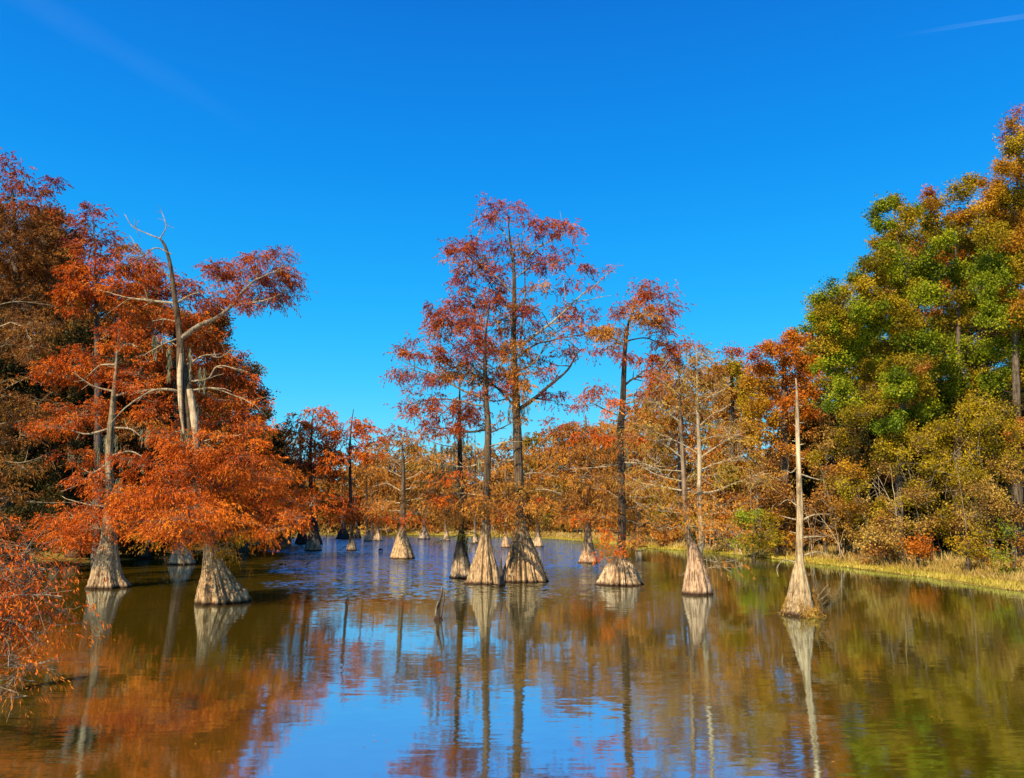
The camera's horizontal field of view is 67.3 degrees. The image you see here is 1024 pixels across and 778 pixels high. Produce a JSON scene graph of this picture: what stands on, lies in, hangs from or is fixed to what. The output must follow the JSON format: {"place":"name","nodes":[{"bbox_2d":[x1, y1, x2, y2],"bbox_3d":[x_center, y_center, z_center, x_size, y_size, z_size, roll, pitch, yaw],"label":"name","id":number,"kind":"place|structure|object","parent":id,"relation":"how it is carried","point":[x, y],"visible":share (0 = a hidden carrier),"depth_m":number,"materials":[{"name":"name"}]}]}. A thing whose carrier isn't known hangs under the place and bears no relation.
{"place":"outdoors","nodes":[
{"label":"outdoors","id":0,"kind":"place"},
{"bbox_2d":[0,534,1023,777],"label":"water","id":1,"kind":"structure","parent":0,"point":[333,659],"depth_m":16.11,"materials":[{"name":"blue liquid"}]},
{"bbox_2d":[0,503,114,723],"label":"cypress tree","id":2,"kind":"object","parent":1,"relation":"on","point":[14,602],"visible":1,"depth_m":10.57,"materials":[{"name":"orange plant"}]},
{"bbox_2d":[14,324,165,588],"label":"cypress tree","id":3,"kind":"object","parent":1,"relation":"on","point":[106,564],"visible":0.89,"depth_m":37.74,"materials":[{"name":"orange plant"}]},
{"bbox_2d":[101,257,282,564],"bbox_3d":[-24.466,1.254,58.495,13.949,24.521,9.455,0,-10,0],"label":"cypress tree","id":4,"kind":"object","parent":1,"relation":"on","point":[175,558],"visible":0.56,"depth_m":58.23,"materials":[{"name":"orange plant"}]},
{"bbox_2d":[77,205,336,605],"bbox_3d":[-11.706,0.445,31.080,9.639,16.944,9.058,6,-11,-30],"label":"cypress tree","id":5,"kind":"object","parent":1,"relation":"on","point":[219,585],"visible":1,"depth_m":30.29,"materials":[{"name":"orange plant"}]},
{"bbox_2d":[271,431,308,543],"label":"cypress tree","id":6,"kind":"object","parent":1,"relation":"on","point":[300,539],"visible":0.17,"depth_m":103.55,"materials":[{"name":"orange plant"}]},
{"bbox_2d":[272,405,356,550],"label":"cypress tree","id":7,"kind":"object","parent":1,"relation":"on","point":[312,542],"visible":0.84,"depth_m":80.84,"materials":[{"name":"orange plant"}]},
{"bbox_2d":[301,438,360,543],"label":"cypress tree","id":8,"kind":"object","parent":1,"relation":"on","point":[315,518],"visible":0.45,"depth_m":100.96,"materials":[{"name":"orange plant"}]},
{"bbox_2d":[317,484,363,538],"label":"cypress tree","id":9,"kind":"object","parent":1,"relation":"on","point":[345,534],"visible":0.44,"depth_m":130.11,"materials":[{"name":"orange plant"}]},
{"bbox_2d":[337,492,363,537],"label":"cypress tree","id":10,"kind":"object","parent":1,"relation":"on","point":[358,535],"visible":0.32,"depth_m":134.34,"materials":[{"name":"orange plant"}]},
{"bbox_2d":[317,409,406,550],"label":"cypress tree","id":11,"kind":"object","parent":1,"relation":"on","point":[351,511],"visible":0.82,"depth_m":81.64,"materials":[{"name":"orange plant"}]},
{"bbox_2d":[347,464,393,540],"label":"cypress tree","id":12,"kind":"object","parent":1,"relation":"on","point":[367,536],"visible":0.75,"depth_m":117.12,"materials":[{"name":"orange plant"}]},
{"bbox_2d":[357,470,389,537],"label":"cypress tree","id":13,"kind":"object","parent":1,"relation":"on","point":[372,533],"visible":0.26,"depth_m":134.76,"materials":[{"name":"orange plant"}]},
{"bbox_2d":[352,452,407,540],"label":"cypress tree","id":14,"kind":"object","parent":1,"relation":"on","point":[377,536],"visible":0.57,"depth_m":118.43,"materials":[{"name":"orange plant"}]},
{"bbox_2d":[356,424,452,558],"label":"cypress tree","id":15,"kind":"object","parent":1,"relation":"on","point":[402,548],"visible":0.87,"depth_m":64.54,"materials":[{"name":"orange plant"}]},
{"bbox_2d":[400,460,456,538],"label":"cypress tree","id":16,"kind":"object","parent":1,"relation":"on","point":[424,534],"visible":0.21,"depth_m":130.13,"materials":[{"name":"orange plant"}]},
{"bbox_2d":[434,586,444,620],"bbox_3d":[-2.346,7.188,24.878,0.378,1.555,0.255,0,-10,0],"label":"stump","id":17,"kind":"object","parent":1,"relation":"in","point":[438,616],"visible":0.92,"depth_m":24.84,"materials":[{"name":"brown wood"}]},
{"bbox_2d":[417,451,465,540],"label":"cypress tree","id":18,"kind":"object","parent":1,"relation":"on","point":[444,491],"visible":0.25,"depth_m":118.74,"materials":[{"name":"orange plant"}]},
{"bbox_2d":[378,300,532,584],"bbox_3d":[-2.594,2.751,40.034,7.892,15.377,6.644,5,-11,-28],"label":"cypress tree","id":19,"kind":"object","parent":1,"relation":"on","point":[483,566],"visible":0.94,"depth_m":40.22,"materials":[{"name":"orange plant"}]},
{"bbox_2d":[415,380,499,578],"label":"cypress tree","id":20,"kind":"object","parent":1,"relation":"on","point":[460,566],"visible":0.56,"depth_m":43.01,"materials":[{"name":"orange plant"}]},
{"bbox_2d":[448,452,498,542],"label":"cypress tree","id":21,"kind":"object","parent":1,"relation":"on","point":[468,487],"visible":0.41,"depth_m":106.48,"materials":[{"name":"orange plant"}]},
{"bbox_2d":[493,566,498,583],"bbox_3d":[-0.761,8.927,37.027,0.268,0.846,0.283,0,-10,0],"label":"cypress knee","id":22,"kind":"object","parent":1,"relation":"on","point":[496,580],"visible":1,"depth_m":36.94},
{"bbox_2d":[497,558,504,585],"bbox_3d":[-0.523,9.187,37.595,0.433,1.870,0.468,0,-10,0],"label":"cypress knee","id":23,"kind":"object","parent":1,"relation":"on","point":[501,579],"visible":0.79,"depth_m":37.49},
{"bbox_2d":[489,449,527,547],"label":"cypress tree","id":24,"kind":"object","parent":1,"relation":"on","point":[503,468],"visible":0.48,"depth_m":90.44,"materials":[{"name":"orange plant"}]},
{"bbox_2d":[428,192,622,582],"bbox_3d":[0.773,-0.394,42.053,11.089,22.262,8.144,0,-10,0],"label":"cypress tree","id":25,"kind":"object","parent":1,"relation":"on","point":[523,563],"visible":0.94,"depth_m":41.77,"materials":[{"name":"orange plant"}]},
{"bbox_2d":[522,443,567,546],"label":"cypress tree","id":26,"kind":"object","parent":1,"relation":"on","point":[537,540],"visible":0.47,"depth_m":91.48,"materials":[{"name":"orange plant"}]},
{"bbox_2d":[532,415,637,563],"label":"cypress tree","id":27,"kind":"object","parent":1,"relation":"on","point":[587,451],"visible":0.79,"depth_m":57.41,"materials":[{"name":"orange plant"}]},
{"bbox_2d":[565,277,696,586],"bbox_3d":[6.125,1.987,39.636,7.042,16.751,5.524,0,-10,0],"label":"cypress tree","id":28,"kind":"object","parent":1,"relation":"on","point":[619,569],"visible":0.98,"depth_m":39.43,"materials":[{"name":"orange plant"}]},
{"bbox_2d":[603,339,781,595],"bbox_3d":[8.088,3.461,34.144,7.763,12.006,6.193,0,-10,0],"label":"cypress tree","id":29,"kind":"object","parent":1,"relation":"on","point":[696,581],"visible":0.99,"depth_m":34.14,"materials":[{"name":"brown plant"}]},
{"bbox_2d":[776,378,832,617],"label":"dead cypress","id":30,"kind":"object","parent":1,"relation":"on","point":[801,600],"visible":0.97,"depth_m":26.28,"materials":[{"name":"brown wood"}]},
{"bbox_2d":[0,0,1023,497],"label":"sky","id":31,"kind":"structure","parent":0,"point":[732,152],"materials":[{"name":"blue"}]},
{"bbox_2d":[4,522,1023,591],"bbox_3d":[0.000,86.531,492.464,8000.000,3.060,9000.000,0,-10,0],"label":"ground","id":32,"kind":"structure","parent":0,"point":[72,560],"depth_m":63.08,"materials":[{"name":"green plant"}]},
{"bbox_2d":[0,188,28,388],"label":"forest tree","id":33,"kind":"object","parent":32,"relation":"on","point":[7,197],"visible":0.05,"depth_m":69.36,"materials":[{"name":"brown plant"}]},
{"bbox_2d":[0,147,80,566],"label":"cypress tree","id":34,"kind":"object","parent":32,"relation":"on","point":[27,232],"visible":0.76,"depth_m":53.22,"materials":[{"name":"orange plant"}]},
{"bbox_2d":[0,295,83,544],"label":"cypress tree","id":35,"kind":"object","parent":32,"relation":"on","point":[26,350],"visible":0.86,"depth_m":39.62,"materials":[{"name":"orange plant"}]},
{"bbox_2d":[0,340,88,568],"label":"evergreen tree","id":36,"kind":"object","parent":32,"relation":"on","point":[9,507],"visible":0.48,"depth_m":48.82,"materials":[{"name":"plant"}]},
{"bbox_2d":[1,199,101,512],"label":"forest tree","id":37,"kind":"object","parent":32,"relation":"on","point":[68,231],"depth_m":86.45,"materials":[{"name":"orange plant"}]},
{"bbox_2d":[1,244,138,553],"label":"oak tree","id":38,"kind":"object","parent":32,"relation":"on","point":[102,320],"visible":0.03,"depth_m":65.64,"materials":[{"name":"plant"}]},
{"bbox_2d":[24,317,162,558],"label":"evergreen tree","id":39,"kind":"object","parent":32,"relation":"on","point":[75,396],"visible":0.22,"depth_m":59.35,"materials":[{"name":"plant"}]},
{"bbox_2d":[45,201,160,570],"bbox_3d":[-27.441,0.638,50.138,8.797,26.638,6.276,0,-10,0],"label":"cypress tree","id":40,"kind":"object","parent":32,"relation":"on","point":[81,295],"visible":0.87,"depth_m":50.80,"materials":[{"name":"orange plant"}]},
{"bbox_2d":[93,270,172,543],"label":"forest tree","id":41,"kind":"object","parent":32,"relation":"on","point":[103,312],"visible":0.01,"depth_m":89.47,"materials":[{"name":"orange plant"}]},
{"bbox_2d":[101,370,219,558],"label":"evergreen tree","id":42,"kind":"object","parent":32,"relation":"on","point":[148,553],"visible":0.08,"depth_m":64.17,"materials":[{"name":"plant"}]},
{"bbox_2d":[118,293,264,553],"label":"oak tree","id":43,"kind":"object","parent":32,"relation":"on","point":[223,324],"visible":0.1,"depth_m":72.92,"materials":[{"name":"plant"}]},
{"bbox_2d":[168,378,265,545],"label":"forest tree","id":44,"kind":"object","parent":32,"relation":"on","point":[219,451],"depth_m":91.99,"materials":[{"name":"orange plant"}]},
{"bbox_2d":[213,350,294,552],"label":"oak tree","id":45,"kind":"object","parent":32,"relation":"on","point":[276,445],"visible":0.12,"depth_m":77.36,"materials":[{"name":"orange plant"}]},
{"bbox_2d":[234,428,312,540],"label":"forest tree","id":46,"kind":"object","parent":32,"relation":"on","point":[279,537],"visible":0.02,"depth_m":115.16,"materials":[{"name":"orange plant"}]},
{"bbox_2d":[265,446,319,545],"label":"oak tree","id":47,"kind":"object","parent":32,"relation":"on","point":[285,542],"visible":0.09,"depth_m":96.00,"materials":[{"name":"orange plant"}]},
{"bbox_2d":[303,452,361,532],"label":"forest tree","id":48,"kind":"object","parent":32,"relation":"on","point":[328,529],"visible":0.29,"depth_m":174.69,"materials":[{"name":"orange plant"}]},
{"bbox_2d":[323,452,397,530],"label":"forest tree","id":49,"kind":"object","parent":32,"relation":"on","point":[359,499],"visible":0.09,"depth_m":182.94,"materials":[{"name":"orange plant"}]},
{"bbox_2d":[357,450,419,534],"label":"forest tree","id":50,"kind":"object","parent":32,"relation":"on","point":[395,495],"visible":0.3,"depth_m":168.83,"materials":[{"name":"orange plant"}]},
{"bbox_2d":[373,435,434,530],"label":"forest tree","id":51,"kind":"object","parent":32,"relation":"on","point":[419,469],"visible":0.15,"depth_m":178.48,"materials":[{"name":"orange plant"}]},
{"bbox_2d":[405,449,469,533],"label":"forest tree","id":52,"kind":"object","parent":32,"relation":"on","point":[433,524],"visible":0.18,"depth_m":166.07,"materials":[{"name":"orange plant"}]},
{"bbox_2d":[433,440,501,530],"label":"forest tree","id":53,"kind":"object","parent":32,"relation":"on","point":[467,450],"visible":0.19,"depth_m":170.59,"materials":[{"name":"orange plant"}]},
{"bbox_2d":[463,441,531,531],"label":"forest tree","id":54,"kind":"object","parent":32,"relation":"on","point":[493,455],"visible":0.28,"depth_m":165.85,"materials":[{"name":"orange plant"}]},
{"bbox_2d":[493,433,547,531],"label":"forest tree","id":55,"kind":"object","parent":32,"relation":"on","point":[507,448],"visible":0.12,"depth_m":174.81,"materials":[{"name":"orange plant"}]},
{"bbox_2d":[508,426,577,532],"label":"forest tree","id":56,"kind":"object","parent":32,"relation":"on","point":[527,442],"visible":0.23,"depth_m":160.84,"materials":[{"name":"orange plant"}]},
{"bbox_2d":[537,422,601,531],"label":"forest tree","id":57,"kind":"object","parent":32,"relation":"on","point":[570,463],"visible":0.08,"depth_m":163.97,"materials":[{"name":"orange plant"}]},
{"bbox_2d":[563,428,626,532],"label":"forest tree","id":58,"kind":"object","parent":32,"relation":"on","point":[594,527],"visible":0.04,"depth_m":156.30,"materials":[{"name":"orange plant"}]},
{"bbox_2d":[591,421,643,533],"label":"forest tree","id":59,"kind":"object","parent":32,"relation":"on","point":[614,523],"visible":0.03,"depth_m":147.31,"materials":[{"name":"orange plant"}]},
{"bbox_2d":[592,405,679,542],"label":"cypress tree","id":60,"kind":"object","parent":32,"relation":"on","point":[638,475],"visible":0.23,"depth_m":93.58,"materials":[{"name":"orange plant"}]},
{"bbox_2d":[319,446,973,535],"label":"distant wood","id":61,"kind":"object","parent":32,"relation":"on","point":[694,485],"visible":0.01,"depth_m":209.20,"materials":[{"name":"brown plant"}]},
{"bbox_2d":[617,398,677,534],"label":"forest tree","id":62,"kind":"object","parent":32,"relation":"on","point":[627,410],"visible":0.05,"depth_m":136.05,"materials":[{"name":"orange plant"}]},
{"bbox_2d":[639,490,697,544],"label":"thicket","id":63,"kind":"object","parent":32,"relation":"on","point":[660,537],"visible":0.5,"depth_m":87.52,"materials":[{"name":"brown plant"}]},
{"bbox_2d":[644,377,710,534],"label":"forest tree","id":64,"kind":"object","parent":32,"relation":"on","point":[675,462],"visible":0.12,"depth_m":128.21,"materials":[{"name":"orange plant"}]},
{"bbox_2d":[624,333,739,541],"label":"cypress tree","id":65,"kind":"object","parent":32,"relation":"on","point":[692,441],"visible":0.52,"depth_m":90.82,"materials":[{"name":"brown plant"}]},
{"bbox_2d":[674,502,725,545],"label":"thicket","id":66,"kind":"object","parent":32,"relation":"on","point":[695,517],"visible":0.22,"depth_m":81.69,"materials":[{"name":"brown plant"}]},
{"bbox_2d":[684,361,753,536],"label":"forest tree","id":67,"kind":"object","parent":32,"relation":"on","point":[706,426],"visible":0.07,"depth_m":118.98,"materials":[{"name":"brown plant"}]},
{"bbox_2d":[689,452,766,551],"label":"thicket","id":68,"kind":"object","parent":32,"relation":"on","point":[725,516],"visible":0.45,"depth_m":73.74,"materials":[{"name":"brown plant"}]},
{"bbox_2d":[701,341,772,550],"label":"oak tree","id":69,"kind":"object","parent":32,"relation":"on","point":[730,370],"visible":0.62,"depth_m":75.66,"materials":[{"name":"brown plant"}]},
{"bbox_2d":[718,353,781,533],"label":"forest tree","id":70,"kind":"object","parent":32,"relation":"on","point":[757,449],"visible":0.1,"depth_m":109.36,"materials":[{"name":"brown plant"}]},
{"bbox_2d":[723,502,784,557],"bbox_3d":[20.274,12.245,64.598,5.138,5.553,4.122,-3,-10,19],"label":"thicket","id":71,"kind":"object","parent":32,"relation":"on","point":[747,520],"visible":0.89,"depth_m":64.49,"materials":[{"name":"green plant"}]},
{"bbox_2d":[733,435,818,553],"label":"thicket","id":72,"kind":"object","parent":32,"relation":"on","point":[766,501],"visible":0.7,"depth_m":66.03,"materials":[{"name":"brown plant"}]},
{"bbox_2d":[735,326,829,554],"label":"oak tree","id":73,"kind":"object","parent":32,"relation":"on","point":[785,397],"visible":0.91,"depth_m":67.49,"materials":[{"name":"orange plant"}]},
{"bbox_2d":[757,350,828,540],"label":"forest tree","id":74,"kind":"object","parent":32,"relation":"on","point":[775,377],"visible":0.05,"depth_m":99.57,"materials":[{"name":"orange plant"}]},
{"bbox_2d":[762,381,848,546],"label":"forest tree","id":75,"kind":"object","parent":32,"relation":"on","point":[814,427],"visible":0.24,"depth_m":76.82,"materials":[{"name":"orange plant"}]},
{"bbox_2d":[775,420,870,556],"bbox_3d":[25.340,8.191,61.101,7.306,11.607,6.619,0,-10,0],"label":"thicket","id":76,"kind":"object","parent":32,"relation":"on","point":[835,434],"visible":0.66,"depth_m":60.66,"materials":[{"name":"brown plant"}]},
{"bbox_2d":[788,286,908,543],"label":"forest tree","id":77,"kind":"object","parent":32,"relation":"on","point":[812,329],"visible":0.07,"depth_m":81.67,"materials":[{"name":"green plant"}]},
{"bbox_2d":[812,438,921,558],"bbox_3d":[26.433,8.171,56.002,8.301,9.590,6.904,0,-10,0],"label":"thicket","id":78,"kind":"object","parent":32,"relation":"on","point":[853,473],"visible":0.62,"depth_m":55.54,"materials":[{"name":"plant"}]},
{"bbox_2d":[812,381,929,548],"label":"forest tree","id":79,"kind":"object","parent":32,"relation":"on","point":[867,437],"visible":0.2,"depth_m":68.58,"materials":[{"name":"green plant"}]},
{"bbox_2d":[799,189,951,558],"bbox_3d":[27.545,-1.479,56.084,11.933,29.074,9.230,0,-10,0],"label":"oak tree","id":80,"kind":"object","parent":32,"relation":"on","point":[842,330],"visible":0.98,"depth_m":55.50,"materials":[{"name":"green plant"}]},
{"bbox_2d":[849,508,914,567],"bbox_3d":[24.667,10.012,50.806,4.414,4.310,4.114,6,-11,-32],"label":"thicket","id":81,"kind":"object","parent":32,"relation":"on","point":[887,545],"visible":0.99,"depth_m":50.50,"materials":[{"name":"yellow plant"}]},
{"bbox_2d":[857,219,973,543],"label":"forest tree","id":82,"kind":"object","parent":32,"relation":"on","point":[927,314],"visible":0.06,"depth_m":82.65,"materials":[{"name":"green plant"}]},
{"bbox_2d":[895,530,939,566],"bbox_3d":[25.422,9.935,47.971,2.528,2.302,2.345,3,-10,-18],"label":"bush","id":83,"kind":"object","parent":32,"relation":"on","point":[918,548],"visible":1,"depth_m":47.76,"materials":[{"name":"orange plant"}]},
{"bbox_2d":[874,411,989,563],"bbox_3d":[28.116,6.778,51.227,7.773,10.725,5.467,0,-10,0],"label":"thicket","id":84,"kind":"object","parent":32,"relation":"on","point":[927,439],"visible":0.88,"depth_m":50.75,"materials":[{"name":"plant"}]},
{"bbox_2d":[898,379,986,550],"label":"forest tree","id":85,"kind":"object","parent":32,"relation":"on","point":[941,497],"visible":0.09,"depth_m":67.49,"materials":[{"name":"green plant"}]},
{"bbox_2d":[908,171,1010,555],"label":"oak tree","id":86,"kind":"object","parent":32,"relation":"on","point":[965,301],"visible":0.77,"depth_m":61.12,"materials":[{"name":"green plant"}]},
{"bbox_2d":[922,387,1023,565],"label":"thicket","id":87,"kind":"object","parent":32,"relation":"on","point":[995,506],"visible":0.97,"depth_m":46.12,"materials":[{"name":"plant"}]},
{"bbox_2d":[924,182,1023,545],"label":"forest tree","id":88,"kind":"object","parent":32,"relation":"on","point":[974,330],"visible":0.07,"depth_m":79.36,"materials":[{"name":"green plant"}]},
{"bbox_2d":[947,516,1012,571],"bbox_3d":[26.865,9.158,44.386,3.909,3.765,2.762,0,-10,0],"label":"bush","id":89,"kind":"object","parent":32,"relation":"on","point":[966,545],"visible":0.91,"depth_m":44.11,"materials":[{"name":"green plant"}]},
{"bbox_2d":[943,382,1023,555],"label":"forest tree","id":90,"kind":"object","parent":32,"relation":"on","point":[1002,541],"visible":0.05,"depth_m":59.11,"materials":[{"name":"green plant"}]},
{"bbox_2d":[961,102,1023,559],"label":"oak tree","id":91,"kind":"object","parent":32,"relation":"on","point":[1003,265],"visible":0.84,"depth_m":53.00,"materials":[{"name":"green plant"}]},
{"bbox_2d":[973,125,1023,494],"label":"forest tree","id":92,"kind":"object","parent":32,"relation":"on","point":[1021,272],"visible":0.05,"depth_m":73.27,"materials":[{"name":"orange plant"}]},
{"bbox_2d":[975,516,1023,576],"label":"bush","id":93,"kind":"object","parent":32,"relation":"on","point":[1013,565],"visible":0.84,"depth_m":39.89,"materials":[{"name":"green plant"}]},
{"bbox_2d":[349,531,1023,590],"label":"grass","id":94,"kind":"structure","parent":0,"point":[989,581],"depth_m":49.02,"materials":[{"name":"plant"}]},
{"bbox_2d":[353,529,1023,582],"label":"tall grass","id":95,"kind":"structure","parent":0,"point":[941,557],"depth_m":53.86,"materials":[{"name":"plant"}]}
]}

